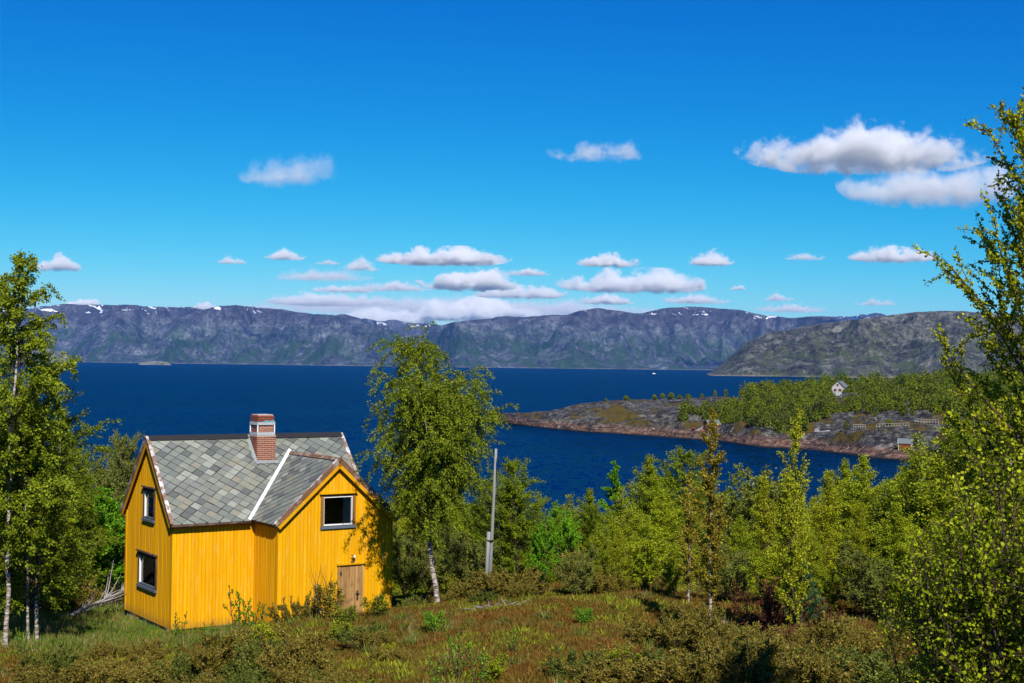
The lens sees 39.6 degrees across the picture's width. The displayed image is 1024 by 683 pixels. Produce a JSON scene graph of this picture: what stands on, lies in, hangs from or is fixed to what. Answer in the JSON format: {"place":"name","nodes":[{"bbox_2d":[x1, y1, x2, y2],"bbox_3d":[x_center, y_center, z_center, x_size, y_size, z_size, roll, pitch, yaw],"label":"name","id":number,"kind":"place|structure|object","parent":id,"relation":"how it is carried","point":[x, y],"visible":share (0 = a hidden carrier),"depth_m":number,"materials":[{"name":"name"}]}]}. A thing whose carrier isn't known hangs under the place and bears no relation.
{"place":"outdoors","nodes":[
{"label":"outdoors","id":0,"kind":"place"},
{"bbox_2d":[0,304,272,362],"bbox_3d":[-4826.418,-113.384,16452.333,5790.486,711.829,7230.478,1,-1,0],"label":"mountain","id":1,"kind":"structure","parent":0,"point":[105,333],"depth_m":14211.97,"materials":[{"name":"stone"}]},
{"bbox_2d":[115,305,369,364],"bbox_3d":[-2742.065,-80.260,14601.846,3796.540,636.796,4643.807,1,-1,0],"label":"mountain","id":2,"kind":"structure","parent":0,"point":[218,335],"depth_m":13727.30,"materials":[{"name":"stone"}]},
{"bbox_2d":[283,323,430,365],"bbox_3d":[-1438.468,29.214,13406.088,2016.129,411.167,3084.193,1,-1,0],"label":"mountain","id":3,"kind":"structure","parent":0,"point":[348,345],"depth_m":12469.84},
{"bbox_2d":[362,318,440,340],"bbox_3d":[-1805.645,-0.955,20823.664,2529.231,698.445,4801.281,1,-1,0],"label":"mountain","id":4,"kind":"structure","parent":0,"point":[398,325],"depth_m":19552.40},
{"bbox_2d":[0,362,954,572],"bbox_3d":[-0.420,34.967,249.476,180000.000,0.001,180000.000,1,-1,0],"label":"sea","id":5,"kind":"structure","parent":0,"point":[183,399],"depth_m":898.23,"materials":[{"name":"liquid"}]},
{"bbox_2d":[0,0,1023,324],"label":"sky","id":6,"kind":"structure","parent":0,"point":[443,162],"materials":[{"name":"blue"}]},
{"bbox_2d":[424,306,840,369],"bbox_3d":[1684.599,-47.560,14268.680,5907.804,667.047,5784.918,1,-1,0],"label":"mountain","id":7,"kind":"structure","parent":0,"point":[688,338],"depth_m":13057.73,"materials":[{"name":"stone"}]},
{"bbox_2d":[495,385,1020,462],"bbox_3d":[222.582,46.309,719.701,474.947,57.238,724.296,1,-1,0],"label":"peninsula","id":8,"kind":"object","parent":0,"point":[650,417],"visible":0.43,"depth_m":589.16},
{"bbox_2d":[677,365,1023,433],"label":"woodland","id":9,"kind":"object","parent":8,"relation":"on","point":[783,399],"visible":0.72,"depth_m":641.88,"materials":[{"name":"plant"}]},
{"bbox_2d":[707,311,1023,377],"bbox_3d":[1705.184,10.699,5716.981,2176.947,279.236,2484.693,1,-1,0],"label":"hill","id":10,"kind":"structure","parent":0,"point":[891,346],"depth_m":5043.46,"materials":[{"name":"stone"}]},
{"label":"ground","id":11,"kind":"structure","parent":0,"visible":0},
{"bbox_2d":[0,248,92,646],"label":"birch tree","id":12,"kind":"object","parent":11,"relation":"on","point":[16,344],"visible":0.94,"depth_m":37.66,"materials":[{"name":"green plant"}]},
{"bbox_2d":[7,659,94,682],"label":"juniper bush","id":13,"kind":"object","parent":11,"relation":"on","point":[23,675],"visible":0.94,"depth_m":31.94,"materials":[{"name":"green plant"}]},
{"bbox_2d":[15,640,88,672],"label":"dwarf bush","id":14,"kind":"object","parent":11,"relation":"on","point":[55,661],"visible":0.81,"depth_m":34.34,"materials":[{"name":"green plant"}]},
{"bbox_2d":[24,494,81,607],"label":"birch tree","id":15,"kind":"object","parent":11,"relation":"on","point":[55,591],"visible":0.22,"depth_m":45.79,"materials":[{"name":"green plant"}]},
{"bbox_2d":[0,350,125,639],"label":"birch tree","id":16,"kind":"object","parent":11,"relation":"on","point":[76,551],"visible":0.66,"depth_m":38.73,"materials":[{"name":"green plant"}]},
{"bbox_2d":[29,406,109,587],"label":"birch tree","id":17,"kind":"object","parent":11,"relation":"on","point":[68,456],"visible":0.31,"depth_m":49.69,"materials":[{"name":"green plant"}]},
{"bbox_2d":[46,576,104,609],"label":"juniper bush","id":18,"kind":"object","parent":11,"relation":"on","point":[76,603],"visible":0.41,"depth_m":48.21,"materials":[{"name":"green plant"}]},
{"bbox_2d":[0,605,163,652],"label":"meadow grass","id":19,"kind":"structure","parent":11,"relation":"on","point":[139,623],"depth_m":42.02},
{"bbox_2d":[60,653,128,682],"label":"juniper bush","id":20,"kind":"object","parent":11,"relation":"on","point":[110,662],"visible":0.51,"depth_m":32.30,"materials":[{"name":"green plant"}]},
{"bbox_2d":[64,479,124,605],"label":"rowan tree","id":21,"kind":"object","parent":11,"relation":"on","point":[104,557],"visible":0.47,"depth_m":53.47,"materials":[{"name":"green plant"}]},
{"bbox_2d":[85,637,131,660],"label":"juniper bush","id":22,"kind":"object","parent":11,"relation":"on","point":[105,648],"visible":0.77,"depth_m":36.25,"materials":[{"name":"green plant"}]},
{"bbox_2d":[87,428,144,603],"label":"willow tree","id":23,"kind":"object","parent":11,"relation":"on","point":[108,476],"visible":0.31,"depth_m":64.02,"materials":[{"name":"green plant"}]},
{"bbox_2d":[89,664,169,682],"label":"juniper bush","id":24,"kind":"object","parent":11,"relation":"on","point":[124,678],"visible":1,"depth_m":27.62,"materials":[{"name":"green plant"}]},
{"bbox_2d":[99,659,185,682],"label":"juniper bush","id":25,"kind":"object","parent":11,"relation":"on","point":[140,673],"visible":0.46,"depth_m":31.14,"materials":[{"name":"green plant"}]},
{"bbox_2d":[127,635,166,661],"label":"dwarf bush","id":26,"kind":"object","parent":11,"relation":"on","point":[153,648],"visible":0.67,"depth_m":35.40,"materials":[{"name":"green plant"}]},
{"bbox_2d":[144,643,210,682],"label":"juniper bush","id":27,"kind":"object","parent":11,"relation":"on","point":[187,669],"visible":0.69,"depth_m":31.12,"materials":[{"name":"green plant"}]},
{"bbox_2d":[187,623,255,678],"bbox_3d":[-6.373,6.909,31.430,1.367,1.310,1.670,1,-1,1],"label":"juniper bush","id":28,"kind":"object","parent":11,"relation":"on","point":[226,648],"visible":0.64,"depth_m":31.05,"materials":[{"name":"green plant"}]},
{"bbox_2d":[213,667,274,682],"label":"juniper bush","id":29,"kind":"object","parent":11,"relation":"on","point":[251,677],"visible":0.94,"depth_m":28.52,"materials":[{"name":"green plant"}]},
{"bbox_2d":[216,639,286,679],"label":"juniper bush","id":30,"kind":"object","parent":11,"relation":"on","point":[241,662],"visible":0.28,"depth_m":30.16,"materials":[{"name":"green plant"}]},
{"bbox_2d":[120,414,399,630],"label":"yellow house","id":31,"kind":"structure","parent":11,"relation":"on","point":[261,512],"depth_m":44.58,"materials":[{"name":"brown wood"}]},
{"bbox_2d":[254,624,336,682],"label":"juniper bush","id":32,"kind":"object","parent":11,"relation":"on","point":[299,655],"visible":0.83,"depth_m":29.46,"materials":[{"name":"green plant"}]},
{"bbox_2d":[264,590,327,622],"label":"juniper bush","id":33,"kind":"object","parent":11,"relation":"on","point":[306,609],"visible":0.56,"depth_m":41.55,"materials":[{"name":"green plant"}]},
{"bbox_2d":[311,580,345,618],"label":"leafy shrub","id":34,"kind":"object","parent":11,"relation":"on","point":[328,599],"visible":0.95,"depth_m":40.44,"materials":[{"name":"green plant"}]},
{"bbox_2d":[332,617,391,649],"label":"dwarf bush","id":35,"kind":"object","parent":11,"relation":"on","point":[346,635],"visible":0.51,"depth_m":35.56,"materials":[{"name":"green plant"}]},
{"bbox_2d":[364,643,417,662],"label":"dwarf bush","id":36,"kind":"object","parent":11,"relation":"on","point":[396,654],"visible":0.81,"depth_m":31.17,"materials":[{"name":"green plant"}]},
{"bbox_2d":[392,523,448,595],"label":"willow bush","id":37,"kind":"object","parent":11,"relation":"on","point":[402,577],"visible":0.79,"depth_m":51.55,"materials":[{"name":"green plant"}]},
{"bbox_2d":[352,320,518,602],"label":"birch tree","id":38,"kind":"object","parent":11,"relation":"on","point":[436,425],"visible":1,"depth_m":42.37,"materials":[{"name":"green plant"}]},
{"bbox_2d":[402,519,470,592],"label":"willow bush","id":39,"kind":"object","parent":11,"relation":"on","point":[440,567],"visible":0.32,"depth_m":55.65,"materials":[{"name":"green plant"}]},
{"bbox_2d":[444,575,490,599],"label":"juniper bush","id":40,"kind":"object","parent":11,"relation":"on","point":[465,589],"visible":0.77,"depth_m":43.59,"materials":[{"name":"green plant"}]},
{"bbox_2d":[438,524,502,584],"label":"willow bush","id":41,"kind":"object","parent":11,"relation":"on","point":[458,549],"visible":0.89,"depth_m":49.57,"materials":[{"name":"green plant"}]},
{"bbox_2d":[457,476,525,579],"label":"willow tree","id":42,"kind":"object","parent":11,"relation":"on","point":[479,528],"visible":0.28,"depth_m":54.33,"materials":[{"name":"green plant"}]},
{"bbox_2d":[0,578,1001,682],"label":"grass","id":43,"kind":"structure","parent":11,"relation":"on","point":[71,642],"depth_m":39.25,"materials":[{"name":"plant"}]},
{"bbox_2d":[0,576,1017,682],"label":"bilberry","id":44,"kind":"object","parent":11,"relation":"on","point":[632,602],"visible":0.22,"depth_m":37.67,"materials":[{"name":"green plant"}]},
{"bbox_2d":[467,564,551,595],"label":"juniper bush","id":45,"kind":"object","parent":11,"relation":"on","point":[496,584],"visible":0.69,"depth_m":43.31,"materials":[{"name":"green plant"}]},
{"bbox_2d":[0,580,1022,682],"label":"heath","id":46,"kind":"object","parent":11,"relation":"on","point":[525,672],"visible":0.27,"depth_m":35.91,"materials":[{"name":"plant"}]},
{"bbox_2d":[474,456,560,580],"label":"willow tree","id":47,"kind":"object","parent":11,"relation":"on","point":[513,519],"visible":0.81,"depth_m":51.67,"materials":[{"name":"green plant"}]},
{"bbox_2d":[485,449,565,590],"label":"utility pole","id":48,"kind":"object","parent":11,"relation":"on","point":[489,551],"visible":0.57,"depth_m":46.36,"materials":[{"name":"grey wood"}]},
{"bbox_2d":[524,514,558,594],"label":"rowan tree","id":49,"kind":"object","parent":11,"relation":"on","point":[539,541],"visible":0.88,"depth_m":44.16,"materials":[{"name":"green plant"}]},
{"bbox_2d":[546,500,583,572],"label":"rowan tree","id":50,"kind":"object","parent":11,"relation":"on","point":[569,527],"visible":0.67,"depth_m":51.87,"materials":[{"name":"green plant"}]},
{"bbox_2d":[546,544,600,595],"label":"birch bush","id":51,"kind":"object","parent":11,"relation":"on","point":[577,577],"visible":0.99,"depth_m":42.90,"materials":[{"name":"green plant"}]},
{"bbox_2d":[537,644,611,677],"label":"juniper bush","id":52,"kind":"object","parent":11,"relation":"on","point":[550,663],"visible":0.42,"depth_m":27.92,"materials":[{"name":"green plant"}]},
{"bbox_2d":[566,488,608,573],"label":"birch tree","id":53,"kind":"object","parent":11,"relation":"on","point":[589,501],"visible":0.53,"depth_m":57.79,"materials":[{"name":"green plant"}]},
{"bbox_2d":[572,503,610,570],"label":"birch tree","id":54,"kind":"object","parent":11,"relation":"on","point":[592,511],"visible":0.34,"depth_m":57.39,"materials":[{"name":"green plant"}]},
{"bbox_2d":[562,661,647,682],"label":"juniper bush","id":55,"kind":"object","parent":11,"relation":"on","point":[594,676],"visible":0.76,"depth_m":25.20,"materials":[{"name":"green plant"}]},
{"bbox_2d":[585,506,627,580],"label":"birch tree","id":56,"kind":"object","parent":11,"relation":"on","point":[603,540],"visible":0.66,"depth_m":45.80,"materials":[{"name":"green plant"}]},
{"bbox_2d":[582,571,639,593],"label":"juniper bush","id":57,"kind":"object","parent":11,"relation":"on","point":[607,584],"visible":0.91,"depth_m":43.67,"materials":[{"name":"green plant"}]},
{"bbox_2d":[596,460,630,582],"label":"birch tree","id":58,"kind":"object","parent":11,"relation":"on","point":[614,478],"visible":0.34,"depth_m":61.82,"materials":[{"name":"green plant"}]},
{"bbox_2d":[606,528,632,587],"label":"birch tree","id":59,"kind":"object","parent":11,"relation":"on","point":[617,554],"visible":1,"depth_m":43.82,"materials":[{"name":"green plant"}]},
{"bbox_2d":[595,485,657,581],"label":"birch tree","id":60,"kind":"object","parent":11,"relation":"on","point":[627,529],"visible":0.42,"depth_m":51.76,"materials":[{"name":"green plant"}]},
{"bbox_2d":[582,651,694,682],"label":"juniper bush","id":61,"kind":"object","parent":11,"relation":"on","point":[620,669],"visible":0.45,"depth_m":25.53,"materials":[{"name":"green plant"}]},
{"bbox_2d":[613,527,671,588],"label":"birch bush","id":62,"kind":"object","parent":11,"relation":"on","point":[645,560],"visible":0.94,"depth_m":43.73,"materials":[{"name":"green plant"}]},
{"bbox_2d":[613,453,677,577],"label":"birch tree","id":63,"kind":"object","parent":11,"relation":"on","point":[650,476],"visible":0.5,"depth_m":59.88,"materials":[{"name":"green plant"}]},
{"bbox_2d":[619,612,678,644],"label":"juniper bush","id":64,"kind":"object","parent":11,"relation":"on","point":[638,629],"visible":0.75,"depth_m":33.19,"materials":[{"name":"green plant"}]},
{"bbox_2d":[631,488,685,581],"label":"birch tree","id":65,"kind":"object","parent":11,"relation":"on","point":[665,520],"visible":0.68,"depth_m":47.73,"materials":[{"name":"green plant"}]},
{"bbox_2d":[658,559,686,594],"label":"birch bush","id":66,"kind":"object","parent":11,"relation":"on","point":[674,578],"visible":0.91,"depth_m":41.73,"materials":[{"name":"green plant"}]},
{"bbox_2d":[624,445,730,582],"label":"birch tree","id":67,"kind":"object","parent":11,"relation":"on","point":[668,479],"visible":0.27,"depth_m":62.16,"materials":[{"name":"green plant"}]},
{"bbox_2d":[624,638,758,682],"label":"juniper bush","id":68,"kind":"object","parent":11,"relation":"on","point":[673,667],"visible":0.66,"depth_m":24.72,"materials":[{"name":"green plant"}]},
{"bbox_2d":[675,472,707,601],"bbox_3d":[4.942,5.599,39.902,0.977,3.952,0.883,1,-1,-12],"label":"birch tree","id":69,"kind":"object","parent":11,"relation":"on","point":[691,518],"visible":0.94,"depth_m":39.82,"materials":[{"name":"green plant"}]},
{"bbox_2d":[657,601,734,649],"bbox_3d":[4.062,6.489,31.997,1.696,1.210,1.388,1,-1,-13],"label":"juniper bush","id":70,"kind":"object","parent":11,"relation":"on","point":[700,615],"visible":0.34,"depth_m":32.00,"materials":[{"name":"green plant"}]},
{"bbox_2d":[688,406,730,623],"bbox_3d":[4.914,4.544,34.945,1.037,5.913,0.937,1,-1,-6],"label":"birch tree","id":71,"kind":"object","parent":11,"relation":"on","point":[706,555],"visible":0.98,"depth_m":34.95,"materials":[{"name":"green plant"}]},
{"bbox_2d":[670,613,754,665],"bbox_3d":[4.052,6.204,28.837,1.696,1.210,1.388,0,-1,12],"label":"juniper bush","id":72,"kind":"object","parent":11,"relation":"on","point":[692,639],"visible":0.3,"depth_m":28.73,"materials":[{"name":"green plant"}]},
{"bbox_2d":[708,535,757,600],"bbox_3d":[6.188,6.470,39.605,1.441,2.138,2.020,1,-1,-12],"label":"birch bush","id":73,"kind":"object","parent":11,"relation":"on","point":[736,561],"visible":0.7,"depth_m":39.61,"materials":[{"name":"green plant"}]},
{"bbox_2d":[721,514,761,590],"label":"birch tree","id":74,"kind":"object","parent":11,"relation":"on","point":[745,539],"visible":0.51,"depth_m":41.80,"materials":[{"name":"green plant"}]},
{"bbox_2d":[691,624,805,682],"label":"juniper bush","id":75,"kind":"object","parent":11,"relation":"on","point":[760,667],"visible":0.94,"depth_m":24.38,"materials":[{"name":"green plant"}]},
{"bbox_2d":[701,465,808,577],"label":"willow tree","id":76,"kind":"object","parent":11,"relation":"on","point":[774,494],"visible":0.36,"depth_m":49.39,"materials":[{"name":"green plant"}]},
{"bbox_2d":[729,568,789,631],"bbox_3d":[6.231,6.547,35.979,1.826,1.613,1.928,1,-1,-37],"label":"dead juniper","id":77,"kind":"object","parent":11,"relation":"on","point":[769,588],"visible":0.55,"depth_m":35.97,"materials":[{"name":"brown plant"}]},
{"bbox_2d":[735,541,789,604],"bbox_3d":[6.964,6.489,39.017,1.767,1.962,1.270,1,-1,2],"label":"birch bush","id":78,"kind":"object","parent":11,"relation":"on","point":[763,575],"visible":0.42,"depth_m":38.86,"materials":[{"name":"green plant"}]},
{"bbox_2d":[743,474,785,583],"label":"birch tree","id":79,"kind":"object","parent":11,"relation":"on","point":[761,516],"visible":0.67,"depth_m":45.89,"materials":[{"name":"green plant"}]},
{"bbox_2d":[747,582,807,629],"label":"dead juniper","id":80,"kind":"object","parent":11,"relation":"on","point":[773,619],"visible":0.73,"depth_m":34.98,"materials":[{"name":"brown plant"}]},
{"bbox_2d":[766,407,818,627],"bbox_3d":[6.768,4.532,33.917,1.283,5.921,1.392,0,-1,27],"label":"birch tree","id":81,"kind":"object","parent":11,"relation":"on","point":[788,529],"visible":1,"depth_m":33.86,"materials":[{"name":"green plant"}]},
{"bbox_2d":[740,638,863,682],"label":"juniper bush","id":82,"kind":"object","parent":11,"relation":"on","point":[817,673],"visible":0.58,"depth_m":24.52,"materials":[{"name":"green plant"}]},
{"bbox_2d":[776,562,828,622],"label":"pine sapling","id":83,"kind":"object","parent":11,"relation":"on","point":[809,597],"visible":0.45,"depth_m":35.00,"materials":[{"name":"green plant"}]},
{"bbox_2d":[797,517,836,599],"bbox_3d":[8.362,6.188,39.910,1.391,2.683,1.424,1,-1,-33],"label":"birch tree","id":84,"kind":"object","parent":11,"relation":"on","point":[812,546],"visible":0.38,"depth_m":39.79,"materials":[{"name":"green plant"}]},
{"bbox_2d":[798,469,846,584],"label":"birch tree","id":85,"kind":"object","parent":11,"relation":"on","point":[820,514],"visible":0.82,"depth_m":43.73,"materials":[{"name":"green plant"}]},
{"bbox_2d":[784,610,863,660],"bbox_3d":[6.240,6.100,28.343,1.473,1.411,1.798,1,-1,-1],"label":"juniper bush","id":86,"kind":"object","parent":11,"relation":"on","point":[840,634],"visible":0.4,"depth_m":28.00,"materials":[{"name":"green plant"}]},
{"bbox_2d":[808,568,844,611],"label":"birch bush","id":87,"kind":"object","parent":11,"relation":"on","point":[826,593],"visible":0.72,"depth_m":37.87,"materials":[{"name":"green plant"}]},
{"bbox_2d":[796,621,889,658],"bbox_3d":[7.484,6.667,31.475,2.398,0.807,1.801,0,-1,34],"label":"juniper bush","id":88,"kind":"object","parent":11,"relation":"on","point":[865,643],"visible":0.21,"depth_m":31.00,"materials":[{"name":"green plant"}]},
{"bbox_2d":[813,457,872,576],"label":"birch tree","id":89,"kind":"object","parent":11,"relation":"on","point":[845,466],"visible":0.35,"depth_m":49.87,"materials":[{"name":"green plant"}]},
{"bbox_2d":[837,501,872,599],"bbox_3d":[9.612,5.999,39.926,1.170,3.039,1.175,2,-1,-44],"label":"birch tree","id":90,"kind":"object","parent":11,"relation":"on","point":[856,541],"visible":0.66,"depth_m":39.87,"materials":[{"name":"green plant"}]},
{"bbox_2d":[822,453,895,564],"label":"birch tree","id":91,"kind":"object","parent":11,"relation":"on","point":[861,485],"visible":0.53,"depth_m":47.81,"materials":[{"name":"green plant"}]},
{"bbox_2d":[810,643,908,682],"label":"juniper bush","id":92,"kind":"object","parent":11,"relation":"on","point":[849,654],"visible":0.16,"depth_m":26.11,"materials":[{"name":"green plant"}]},
{"bbox_2d":[833,539,908,620],"bbox_3d":[9.336,6.309,36.597,1.573,2.334,2.205,1,-1,-31],"label":"birch bush","id":93,"kind":"object","parent":11,"relation":"on","point":[866,569],"visible":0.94,"depth_m":36.68,"materials":[{"name":"green plant"}]},
{"bbox_2d":[848,465,908,578],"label":"birch tree","id":94,"kind":"object","parent":11,"relation":"on","point":[878,505],"visible":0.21,"depth_m":45.60,"materials":[{"name":"green plant"}]},
{"bbox_2d":[830,647,952,682],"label":"juniper bush","id":95,"kind":"object","parent":11,"relation":"on","point":[872,668],"visible":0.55,"depth_m":23.71,"materials":[{"name":"green plant"}]},
{"bbox_2d":[865,501,935,607],"bbox_3d":[10.245,5.846,37.881,1.891,3.184,2.101,1,-1,-23],"label":"birch tree","id":96,"kind":"object","parent":11,"relation":"on","point":[899,550],"visible":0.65,"depth_m":37.75,"materials":[{"name":"green plant"}]},
{"bbox_2d":[872,449,937,573],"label":"birch tree","id":97,"kind":"object","parent":11,"relation":"on","point":[909,491],"visible":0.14,"depth_m":43.89,"materials":[{"name":"green plant"}]},
{"bbox_2d":[863,428,983,580],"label":"birch tree","id":98,"kind":"object","parent":11,"relation":"on","point":[929,504],"visible":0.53,"depth_m":40.04,"materials":[{"name":"green plant"}]},
{"bbox_2d":[874,587,974,682],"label":"birch bush","id":99,"kind":"object","parent":11,"relation":"on","point":[888,615],"visible":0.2,"depth_m":16.16,"materials":[{"name":"green plant"}]},
{"bbox_2d":[872,503,1023,682],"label":"birch bush","id":100,"kind":"object","parent":11,"relation":"on","point":[936,672],"visible":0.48,"depth_m":13.71,"materials":[{"name":"green plant"}]},
{"bbox_2d":[913,472,992,624],"bbox_3d":[10.768,5.205,33.979,2.252,4.246,2.306,0,-1,40],"label":"birch tree","id":101,"kind":"object","parent":11,"relation":"on","point":[949,491],"visible":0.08,"depth_m":34.17,"materials":[{"name":"green plant"}]},
{"bbox_2d":[912,410,1006,578],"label":"birch tree","id":102,"kind":"object","parent":11,"relation":"on","point":[948,456],"visible":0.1,"depth_m":41.79,"materials":[{"name":"green plant"}]},
{"bbox_2d":[910,87,1023,671],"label":"birch tree","id":103,"kind":"object","parent":11,"relation":"on","point":[994,257],"visible":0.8,"depth_m":15.00,"materials":[{"name":"green plant"}]},
{"bbox_2d":[914,476,1023,682],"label":"birch bush","id":104,"kind":"object","parent":11,"relation":"on","point":[970,658],"visible":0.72,"depth_m":13.32,"materials":[{"name":"green plant"}]},
{"bbox_2d":[928,393,1014,556],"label":"birch tree","id":105,"kind":"object","parent":11,"relation":"on","point":[965,466],"visible":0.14,"depth_m":40.04,"materials":[{"name":"green plant"}]},
{"bbox_2d":[933,438,1023,682],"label":"birch bush","id":106,"kind":"object","parent":11,"relation":"on","point":[979,550],"visible":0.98,"depth_m":13.12,"materials":[{"name":"green plant"}]},
{"bbox_2d":[942,378,1023,589],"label":"birch tree","id":107,"kind":"object","parent":11,"relation":"on","point":[973,442],"visible":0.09,"depth_m":37.83,"materials":[{"name":"green plant"}]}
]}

